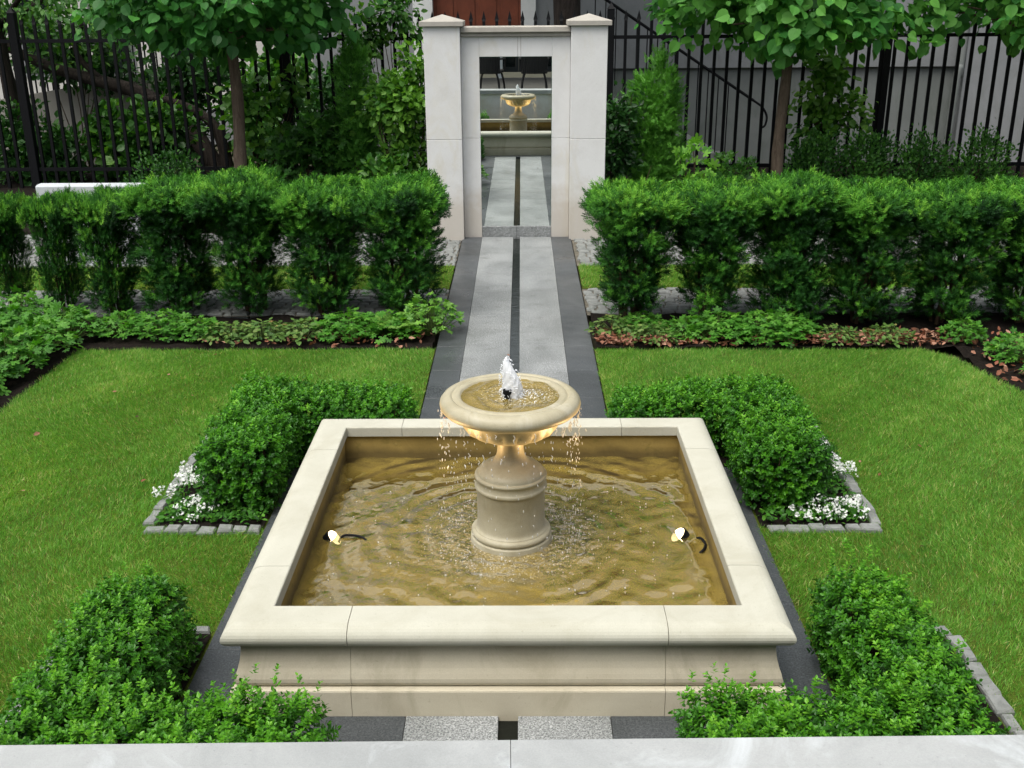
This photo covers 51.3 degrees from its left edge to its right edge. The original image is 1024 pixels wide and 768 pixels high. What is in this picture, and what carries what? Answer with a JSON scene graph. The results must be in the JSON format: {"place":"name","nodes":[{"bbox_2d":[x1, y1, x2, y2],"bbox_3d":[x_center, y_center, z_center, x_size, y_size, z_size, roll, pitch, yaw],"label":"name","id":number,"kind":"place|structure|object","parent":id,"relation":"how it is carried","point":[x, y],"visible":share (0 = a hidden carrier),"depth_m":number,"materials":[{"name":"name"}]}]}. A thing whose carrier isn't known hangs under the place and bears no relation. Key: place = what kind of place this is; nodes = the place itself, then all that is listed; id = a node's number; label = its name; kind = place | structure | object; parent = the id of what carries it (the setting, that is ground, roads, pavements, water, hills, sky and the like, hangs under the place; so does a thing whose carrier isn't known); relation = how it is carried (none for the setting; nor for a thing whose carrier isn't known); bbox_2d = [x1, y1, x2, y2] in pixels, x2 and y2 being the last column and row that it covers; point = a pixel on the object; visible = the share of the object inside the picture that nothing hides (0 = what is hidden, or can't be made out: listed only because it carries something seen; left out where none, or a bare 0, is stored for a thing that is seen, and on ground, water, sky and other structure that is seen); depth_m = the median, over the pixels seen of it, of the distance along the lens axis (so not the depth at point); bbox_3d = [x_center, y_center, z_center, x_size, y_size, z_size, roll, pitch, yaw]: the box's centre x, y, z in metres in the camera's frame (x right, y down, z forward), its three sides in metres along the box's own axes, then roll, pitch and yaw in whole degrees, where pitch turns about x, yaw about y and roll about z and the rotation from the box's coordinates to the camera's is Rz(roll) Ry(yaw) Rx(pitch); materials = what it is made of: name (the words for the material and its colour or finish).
{"place":"outdoors","nodes":[
{"label":"outdoors","id":0,"kind":"place"},
{"bbox_2d":[0,350,75,411],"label":"soil","id":1,"kind":"structure","parent":0,"point":[19,385],"depth_m":7.98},
{"bbox_2d":[0,319,54,378],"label":"geranium plant","id":2,"kind":"object","parent":1,"relation":"on","point":[6,347],"visible":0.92,"depth_m":7.97,"materials":[{"name":"green plant"}]},
{"bbox_2d":[2,312,83,366],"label":"geranium plant","id":3,"kind":"object","parent":1,"relation":"on","point":[49,331],"visible":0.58,"depth_m":8.40,"materials":[{"name":"green plant"}]},
{"bbox_2d":[0,0,312,143],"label":"white house","id":4,"kind":"structure","parent":0,"point":[259,45],"depth_m":20.65,"materials":[{"name":"grey paint"}]},
{"bbox_2d":[0,345,435,715],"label":"lawn","id":5,"kind":"structure","parent":0,"point":[215,627],"depth_m":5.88,"materials":[{"name":"plant"}]},
{"bbox_2d":[0,559,341,744],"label":"box hedge","id":6,"kind":"object","parent":5,"relation":"on","point":[134,714],"visible":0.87,"depth_m":3.68,"materials":[{"name":"green plant"}]},
{"bbox_2d":[143,427,260,534],"bbox_3d":[-1.882,0.589,6.189,0.587,0.074,1.560,-9,22,-21],"label":"stone edging","id":7,"kind":"object","parent":5,"relation":"on","point":[160,506],"visible":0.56,"depth_m":5.65,"materials":[{"name":"stone"}]},
{"bbox_2d":[192,363,418,511],"bbox_3d":[-1.152,0.297,6.244,1.224,0.633,1.273,0,20,1],"label":"box hedge","id":8,"kind":"object","parent":5,"relation":"on","point":[264,423],"visible":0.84,"depth_m":6.10,"materials":[{"name":"green plant"}]},
{"bbox_2d":[156,466,288,527],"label":"soil","id":9,"kind":"structure","parent":0,"point":[219,521],"depth_m":5.75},
{"bbox_2d":[150,460,219,524],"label":"white flower plant","id":10,"kind":"object","parent":9,"relation":"on","point":[190,479],"visible":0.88,"depth_m":5.89,"materials":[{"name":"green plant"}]},
{"bbox_2d":[0,289,448,318],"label":"soil bed","id":11,"kind":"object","parent":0,"point":[283,299],"depth_m":9.70,"materials":[{"name":"soil"}]},
{"bbox_2d":[0,189,36,305],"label":"yew bush","id":12,"kind":"object","parent":11,"relation":"on","point":[12,239],"visible":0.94,"depth_m":9.40,"materials":[{"name":"plant"}]},
{"bbox_2d":[15,183,89,310],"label":"yew bush","id":13,"kind":"object","parent":11,"relation":"on","point":[46,209],"visible":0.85,"depth_m":9.19,"materials":[{"name":"plant"}]},
{"bbox_2d":[61,183,144,316],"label":"yew bush","id":14,"kind":"object","parent":11,"relation":"on","point":[89,212],"visible":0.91,"depth_m":9.15,"materials":[{"name":"plant"}]},
{"bbox_2d":[109,169,223,318],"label":"yew bush","id":15,"kind":"object","parent":11,"relation":"on","point":[153,204],"visible":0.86,"depth_m":9.13,"materials":[{"name":"plant"}]},
{"bbox_2d":[179,157,288,316],"bbox_3d":[-2.322,-1.260,9.343,0.878,1.335,1.198,0,20,1],"label":"yew bush","id":16,"kind":"object","parent":11,"relation":"on","point":[233,202],"visible":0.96,"depth_m":9.03,"materials":[{"name":"plant"}]},
{"bbox_2d":[263,171,367,316],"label":"yew bush","id":17,"kind":"object","parent":11,"relation":"on","point":[315,206],"visible":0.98,"depth_m":9.02,"materials":[{"name":"plant"}]},
{"bbox_2d":[341,168,452,312],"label":"yew bush","id":18,"kind":"object","parent":11,"relation":"on","point":[404,211],"visible":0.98,"depth_m":9.03,"materials":[{"name":"plant"}]},
{"bbox_2d":[0,263,454,290],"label":"grass","id":19,"kind":"structure","parent":0,"point":[37,284],"depth_m":10.60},
{"bbox_2d":[33,314,438,351],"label":"soil","id":20,"kind":"structure","parent":0,"point":[109,343],"depth_m":8.72,"materials":[{"name":"soil"}]},
{"bbox_2d":[0,285,69,331],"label":"geranium plant","id":21,"kind":"object","parent":20,"relation":"on","point":[17,300],"visible":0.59,"depth_m":8.84,"materials":[{"name":"green plant"}]},
{"bbox_2d":[26,302,107,347],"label":"geranium plant","id":22,"kind":"object","parent":20,"relation":"on","point":[79,314],"visible":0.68,"depth_m":8.73,"materials":[{"name":"green plant"}]},
{"bbox_2d":[90,308,158,339],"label":"geranium plant","id":23,"kind":"object","parent":20,"relation":"on","point":[114,320],"visible":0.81,"depth_m":8.85,"materials":[{"name":"green plant"}]},
{"bbox_2d":[122,308,196,342],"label":"geranium plant","id":24,"kind":"object","parent":20,"relation":"on","point":[164,327],"visible":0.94,"depth_m":8.78,"materials":[{"name":"green plant"}]},
{"bbox_2d":[172,315,228,341],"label":"geranium plant","id":25,"kind":"object","parent":20,"relation":"on","point":[202,325],"visible":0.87,"depth_m":8.75,"materials":[{"name":"green plant"}]},
{"bbox_2d":[228,317,295,344],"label":"barrenwort plant","id":26,"kind":"object","parent":20,"relation":"on","point":[254,329],"visible":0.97,"depth_m":8.73,"materials":[{"name":"green plant"}]},
{"bbox_2d":[268,316,333,345],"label":"barrenwort plant","id":27,"kind":"object","parent":20,"relation":"on","point":[303,331],"visible":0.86,"depth_m":8.72,"materials":[{"name":"green plant"}]},
{"bbox_2d":[311,304,386,342],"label":"geranium plant","id":28,"kind":"object","parent":20,"relation":"on","point":[343,322],"visible":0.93,"depth_m":8.71,"materials":[{"name":"green plant"}]},
{"bbox_2d":[355,309,426,344],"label":"geranium plant","id":29,"kind":"object","parent":20,"relation":"on","point":[394,321],"visible":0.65,"depth_m":8.71,"materials":[{"name":"green plant"}]},
{"bbox_2d":[396,291,463,335],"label":"ladys mantle plant","id":30,"kind":"object","parent":20,"relation":"on","point":[433,310],"visible":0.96,"depth_m":8.80,"materials":[{"name":"green plant"}]},
{"bbox_2d":[12,239,461,268],"bbox_3d":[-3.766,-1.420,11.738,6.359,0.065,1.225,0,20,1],"label":"cobbled path","id":31,"kind":"structure","parent":0,"point":[449,250],"depth_m":11.61,"materials":[{"name":"stone"}]},
{"bbox_2d":[35,183,151,265],"bbox_3d":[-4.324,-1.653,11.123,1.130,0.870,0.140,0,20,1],"label":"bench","id":32,"kind":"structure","parent":31,"relation":"on","point":[42,188],"depth_m":10.93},
{"bbox_2d":[419,13,611,239],"bbox_3d":[0.046,-2.878,12.068,2.080,2.482,0.475,0,20,1],"label":"mirror portal","id":33,"kind":"object","parent":31,"relation":"on","point":[516,126],"visible":0.94,"depth_m":11.93,"materials":[{"name":"white stone"}]},
{"bbox_2d":[403,237,612,740],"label":"path","id":34,"kind":"structure","parent":0,"point":[487,349],"depth_m":8.70,"materials":[{"name":"stone"}]},
{"bbox_2d":[498,239,519,755],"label":"rill water","id":35,"kind":"structure","parent":34,"relation":"in","point":[507,730],"depth_m":9.00,"materials":[{"name":"black liquid"}]},
{"bbox_2d":[0,166,1023,234],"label":"soil","id":36,"kind":"structure","parent":0,"point":[29,191],"depth_m":14.81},
{"bbox_2d":[0,96,105,185],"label":"shrub","id":37,"kind":"object","parent":36,"relation":"on","point":[46,146],"visible":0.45,"depth_m":14.54,"materials":[{"name":"green plant"}]},
{"bbox_2d":[0,0,119,137],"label":"tree","id":38,"kind":"object","parent":36,"relation":"on","point":[30,6],"visible":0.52,"depth_m":14.40,"materials":[{"name":"green plant"}]},
{"bbox_2d":[76,90,208,182],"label":"shrub","id":39,"kind":"object","parent":36,"relation":"on","point":[130,129],"visible":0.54,"depth_m":14.57,"materials":[{"name":"green plant"}]},
{"bbox_2d":[119,143,207,182],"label":"shrub","id":40,"kind":"object","parent":36,"relation":"on","point":[189,169],"visible":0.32,"depth_m":12.97,"materials":[{"name":"green plant"}]},
{"bbox_2d":[70,0,383,169],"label":"tree","id":41,"kind":"object","parent":36,"relation":"on","point":[226,34],"visible":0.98,"depth_m":11.82,"materials":[{"name":"green plant"}]},
{"bbox_2d":[204,46,317,165],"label":"shrub","id":42,"kind":"object","parent":36,"relation":"on","point":[262,64],"visible":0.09,"depth_m":15.53,"materials":[{"name":"green plant"}]},
{"bbox_2d":[206,58,320,168],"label":"shrub","id":43,"kind":"object","parent":36,"relation":"on","point":[252,108],"visible":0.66,"depth_m":13.76,"materials":[{"name":"green plant"}]},
{"bbox_2d":[246,98,360,182],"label":"shrub","id":44,"kind":"object","parent":36,"relation":"on","point":[314,149],"visible":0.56,"depth_m":13.22,"materials":[{"name":"green plant"}]},
{"bbox_2d":[294,55,392,175],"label":"shrub","id":45,"kind":"object","parent":36,"relation":"on","point":[327,90],"visible":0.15,"depth_m":15.05,"materials":[{"name":"green plant"}]},
{"bbox_2d":[328,32,380,180],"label":"thuja column","id":46,"kind":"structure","parent":36,"relation":"on","point":[350,67],"depth_m":13.06,"materials":[{"name":"plant"}]},
{"bbox_2d":[334,0,427,155],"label":"climbing shrub","id":47,"kind":"object","parent":36,"relation":"on","point":[404,27],"visible":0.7,"depth_m":13.41,"materials":[{"name":"green plant"}]},
{"bbox_2d":[349,33,427,177],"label":"climbing hydrangea","id":48,"kind":"object","parent":36,"relation":"on","point":[399,103],"visible":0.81,"depth_m":12.60,"materials":[{"name":"green plant"}]},
{"bbox_2d":[355,152,423,195],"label":"geranium shrub","id":49,"kind":"object","parent":36,"relation":"on","point":[380,165],"visible":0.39,"depth_m":12.52,"materials":[{"name":"green plant"}]},
{"bbox_2d":[0,3,1023,188],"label":"iron fence","id":50,"kind":"object","parent":36,"relation":"on","point":[15,41],"visible":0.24,"depth_m":13.83,"materials":[{"name":"metal"}]},
{"bbox_2d":[786,47,876,173],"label":"climbing vine","id":51,"kind":"object","parent":50,"relation":"attached to","point":[819,110],"visible":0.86,"depth_m":13.45,"materials":[{"name":"green plant"}]},
{"bbox_2d":[605,78,646,181],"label":"ivy plant","id":52,"kind":"object","parent":36,"relation":"on","point":[620,162],"visible":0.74,"depth_m":12.77,"materials":[{"name":"green plant"}]},
{"bbox_2d":[620,43,691,184],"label":"thuja column","id":53,"kind":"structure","parent":36,"relation":"on","point":[660,128],"depth_m":12.87,"materials":[{"name":"plant"}]},
{"bbox_2d":[667,133,720,225],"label":"geranium shrub","id":54,"kind":"object","parent":36,"relation":"on","point":[696,140],"visible":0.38,"depth_m":11.99,"materials":[{"name":"green plant"}]},
{"bbox_2d":[691,150,758,182],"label":"geranium shrub","id":55,"kind":"object","parent":36,"relation":"on","point":[738,167],"visible":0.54,"depth_m":12.72,"materials":[{"name":"green plant"}]},
{"bbox_2d":[634,0,948,176],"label":"tree","id":56,"kind":"object","parent":36,"relation":"on","point":[780,33],"visible":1,"depth_m":11.62,"materials":[{"name":"green plant"}]},
{"bbox_2d":[765,124,851,179],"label":"shrub","id":57,"kind":"object","parent":36,"relation":"on","point":[805,157],"visible":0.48,"depth_m":12.99,"materials":[{"name":"green plant"}]},
{"bbox_2d":[824,126,905,181],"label":"shrub","id":58,"kind":"object","parent":36,"relation":"on","point":[864,168],"visible":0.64,"depth_m":12.99,"materials":[{"name":"green plant"}]},
{"bbox_2d":[884,123,962,188],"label":"shrub","id":59,"kind":"object","parent":36,"relation":"on","point":[920,161],"visible":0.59,"depth_m":12.99,"materials":[{"name":"green plant"}]},
{"bbox_2d":[892,0,1023,180],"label":"tree","id":60,"kind":"object","parent":36,"relation":"on","point":[1005,16],"visible":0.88,"depth_m":11.90,"materials":[{"name":"green plant"}]},
{"bbox_2d":[931,119,1022,190],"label":"shrub","id":61,"kind":"object","parent":36,"relation":"on","point":[970,161],"visible":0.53,"depth_m":13.02,"materials":[{"name":"green plant"}]},
{"bbox_2d":[38,144,994,468],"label":"ground","id":62,"kind":"structure","parent":0,"point":[952,350],"depth_m":8.78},
{"bbox_2d":[10,6,161,166],"bbox_3d":[-6.493,-4.655,16.676,2.512,2.697,1.406,0,20,1],"label":"shrub","id":63,"kind":"object","parent":62,"relation":"on","point":[110,70],"visible":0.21,"depth_m":16.45,"materials":[{"name":"green plant"}]},
{"bbox_2d":[0,76,193,165],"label":"garden wall","id":64,"kind":"structure","parent":62,"relation":"on","point":[51,98],"depth_m":17.05,"materials":[{"name":"paint"}]},
{"bbox_2d":[1,0,233,165],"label":"leaning tree","id":65,"kind":"object","parent":62,"relation":"on","point":[151,96],"visible":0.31,"depth_m":15.43,"materials":[{"name":"plant"}]},
{"bbox_2d":[134,48,248,166],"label":"shrub","id":66,"kind":"object","parent":62,"relation":"on","point":[187,79],"visible":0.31,"depth_m":16.04,"materials":[{"name":"green plant"}]},
{"bbox_2d":[182,237,834,741],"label":"path edging slabs","id":67,"kind":"structure","parent":62,"relation":"on","point":[798,661],"depth_m":5.74,"materials":[{"name":"stone"}]},
{"bbox_2d":[219,418,796,720],"bbox_3d":[-0.008,0.769,5.128,2.188,0.460,2.188,0,20,1],"label":"pool basin","id":68,"kind":"object","parent":67,"relation":"on","point":[507,663],"visible":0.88,"depth_m":4.14,"materials":[{"name":"beige stone"}]},
{"bbox_2d":[290,456,727,606],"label":"pool water","id":69,"kind":"structure","parent":68,"relation":"in","point":[353,564],"depth_m":5.05,"materials":[{"name":"liquid"}]},
{"bbox_2d":[440,373,580,556],"bbox_3d":[-0.006,0.400,4.993,0.645,0.826,0.645,0,20,1],"label":"urn fountain","id":70,"kind":"object","parent":68,"relation":"on","point":[522,424],"visible":0.95,"depth_m":4.90,"materials":[{"name":"stone"}]},
{"bbox_2d":[463,381,556,410],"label":"bowl water","id":71,"kind":"structure","parent":70,"relation":"in","point":[516,398],"depth_m":4.86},
{"bbox_2d":[485,356,551,405],"bbox_3d":[0.019,-0.029,4.826,0.326,0.198,0.223,0,20,1],"label":"water jet","id":72,"kind":"object","parent":71,"relation":"on","point":[510,380],"visible":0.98,"depth_m":4.82,"materials":[{"name":"white"}]},
{"bbox_2d":[437,409,585,568],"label":"falling water","id":73,"kind":"structure","parent":70,"relation":"in","point":[569,426],"depth_m":4.80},
{"bbox_2d":[0,735,1023,767],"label":"terrace wall","id":74,"kind":"structure","parent":62,"relation":"on","point":[977,751],"depth_m":2.72,"materials":[{"name":"white stone"}]},
{"bbox_2d":[391,94,731,164],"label":"stone steps","id":75,"kind":"structure","parent":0,"point":[700,154],"depth_m":16.87,"materials":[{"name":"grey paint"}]},
{"bbox_2d":[595,0,767,155],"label":"stair railing","id":76,"kind":"object","parent":75,"relation":"attached to","point":[685,54],"visible":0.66,"depth_m":16.39,"materials":[{"name":"black metal"}]},
{"bbox_2d":[312,0,1023,162],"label":"grey building","id":77,"kind":"structure","parent":0,"point":[477,8],"depth_m":17.73,"materials":[{"name":"paint"}]},
{"bbox_2d":[433,0,520,25],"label":"door","id":78,"kind":"structure","parent":77,"relation":"in","point":[450,7],"depth_m":17.50,"materials":[{"name":"red wood"}]},
{"bbox_2d":[573,237,1008,265],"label":"cobbled path","id":79,"kind":"structure","parent":0,"point":[582,250],"depth_m":11.63,"materials":[{"name":"stone"}]},
{"bbox_2d":[578,262,1015,287],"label":"grass","id":80,"kind":"structure","parent":0,"point":[592,274],"depth_m":10.63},
{"bbox_2d":[583,286,1023,315],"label":"cobbled path","id":81,"kind":"structure","parent":0,"point":[593,302],"depth_m":9.66,"materials":[{"name":"stone"}]},
{"bbox_2d":[743,464,868,526],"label":"soil","id":82,"kind":"structure","parent":0,"point":[766,522],"depth_m":5.72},
{"bbox_2d":[786,493,869,525],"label":"white flower plant","id":83,"kind":"object","parent":82,"relation":"on","point":[848,500],"visible":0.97,"depth_m":5.67,"materials":[{"name":"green plant"}]},
{"bbox_2d":[590,312,1023,349],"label":"soil","id":84,"kind":"structure","parent":0,"point":[991,324],"depth_m":8.95,"materials":[{"name":"soil"}]},
{"bbox_2d":[20,320,1023,545],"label":"leaf litter","id":85,"kind":"object","parent":84,"relation":"on","point":[924,335],"visible":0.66,"depth_m":8.56,"materials":[{"name":"plant"}]},
{"bbox_2d":[578,167,694,316],"bbox_3d":[1.045,-1.151,8.997,0.986,1.322,1.138,0,20,1],"label":"yew bush","id":86,"kind":"object","parent":84,"relation":"on","point":[628,216],"visible":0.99,"depth_m":8.69,"materials":[{"name":"plant"}]},
{"bbox_2d":[670,171,770,319],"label":"yew bush","id":87,"kind":"object","parent":84,"relation":"on","point":[724,216],"visible":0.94,"depth_m":8.70,"materials":[{"name":"plant"}]},
{"bbox_2d":[681,306,759,344],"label":"geranium plant","id":88,"kind":"object","parent":84,"relation":"on","point":[721,325],"visible":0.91,"depth_m":8.59,"materials":[{"name":"green plant"}]},
{"bbox_2d":[726,308,802,347],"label":"geranium plant","id":89,"kind":"object","parent":84,"relation":"on","point":[782,333],"visible":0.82,"depth_m":8.52,"materials":[{"name":"green plant"}]},
{"bbox_2d":[755,306,823,340],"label":"geranium plant","id":90,"kind":"object","parent":84,"relation":"on","point":[801,319],"visible":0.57,"depth_m":8.63,"materials":[{"name":"green plant"}]},
{"bbox_2d":[744,165,849,327],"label":"yew bush","id":91,"kind":"object","parent":84,"relation":"on","point":[801,205],"visible":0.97,"depth_m":8.69,"materials":[{"name":"plant"}]},
{"bbox_2d":[821,174,951,324],"bbox_3d":[3.003,-1.131,8.997,0.955,1.260,1.195,0,20,1],"label":"yew bush","id":92,"kind":"object","parent":84,"relation":"on","point":[874,215],"visible":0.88,"depth_m":8.69,"materials":[{"name":"plant"}]},
{"bbox_2d":[858,323,917,347],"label":"barrenwort plant","id":93,"kind":"object","parent":84,"relation":"on","point":[885,326],"visible":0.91,"depth_m":8.55,"materials":[{"name":"green plant"}]},
{"bbox_2d":[900,174,1023,327],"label":"yew bush","id":94,"kind":"object","parent":84,"relation":"on","point":[976,217],"visible":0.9,"depth_m":8.66,"materials":[{"name":"plant"}]},
{"bbox_2d":[937,313,989,343],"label":"geranium plant","id":95,"kind":"object","parent":84,"relation":"on","point":[968,330],"visible":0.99,"depth_m":8.53,"materials":[{"name":"green plant"}]},
{"bbox_2d":[972,174,1023,329],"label":"yew bush","id":96,"kind":"object","parent":84,"relation":"on","point":[1010,278],"visible":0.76,"depth_m":8.89,"materials":[{"name":"plant"}]},
{"bbox_2d":[594,345,1023,734],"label":"lawn","id":97,"kind":"structure","parent":0,"point":[770,547],"depth_m":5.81,"materials":[{"name":"plant"}]},
{"bbox_2d":[604,360,838,510],"bbox_3d":[1.173,0.259,6.196,1.222,0.694,1.277,0,20,1],"label":"box hedge","id":98,"kind":"object","parent":97,"relation":"on","point":[765,433],"visible":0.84,"depth_m":6.05,"materials":[{"name":"green plant"}]},
{"bbox_2d":[767,426,882,533],"bbox_3d":[1.667,0.539,6.254,0.627,0.075,1.441,0,20,1],"label":"stone edging","id":99,"kind":"object","parent":97,"relation":"on","point":[873,524],"visible":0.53,"depth_m":5.61,"materials":[{"name":"stone"}]},
{"bbox_2d":[668,538,1010,737],"bbox_3d":[1.111,1.126,3.881,1.164,0.674,1.442,0,20,1],"label":"box hedge","id":100,"kind":"object","parent":97,"relation":"on","point":[911,661],"visible":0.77,"depth_m":3.68,"materials":[{"name":"green plant"}]},
{"bbox_2d":[925,626,1023,734],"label":"stone edging","id":101,"kind":"object","parent":97,"relation":"on","point":[1000,706],"visible":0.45,"depth_m":4.29,"materials":[{"name":"stone"}]},
{"bbox_2d":[811,635,1009,735],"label":"soil","id":102,"kind":"structure","parent":0,"point":[994,718],"depth_m":4.17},
{"bbox_2d":[21,460,1006,740],"bbox_3d":[-0.006,0.930,5.084,3.846,0.095,3.760,0,20,1],"label":"ground cover","id":103,"kind":"object","parent":102,"relation":"on","point":[225,512],"visible":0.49,"depth_m":5.73,"materials":[{"name":"plant"}]},
{"bbox_2d":[955,345,1023,401],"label":"soil","id":104,"kind":"structure","parent":0,"point":[978,359],"depth_m":8.05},
{"bbox_2d":[983,326,1023,363],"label":"geranium plant","id":105,"kind":"object","parent":104,"relation":"on","point":[1010,341],"visible":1,"depth_m":8.08,"materials":[{"name":"green plant"}]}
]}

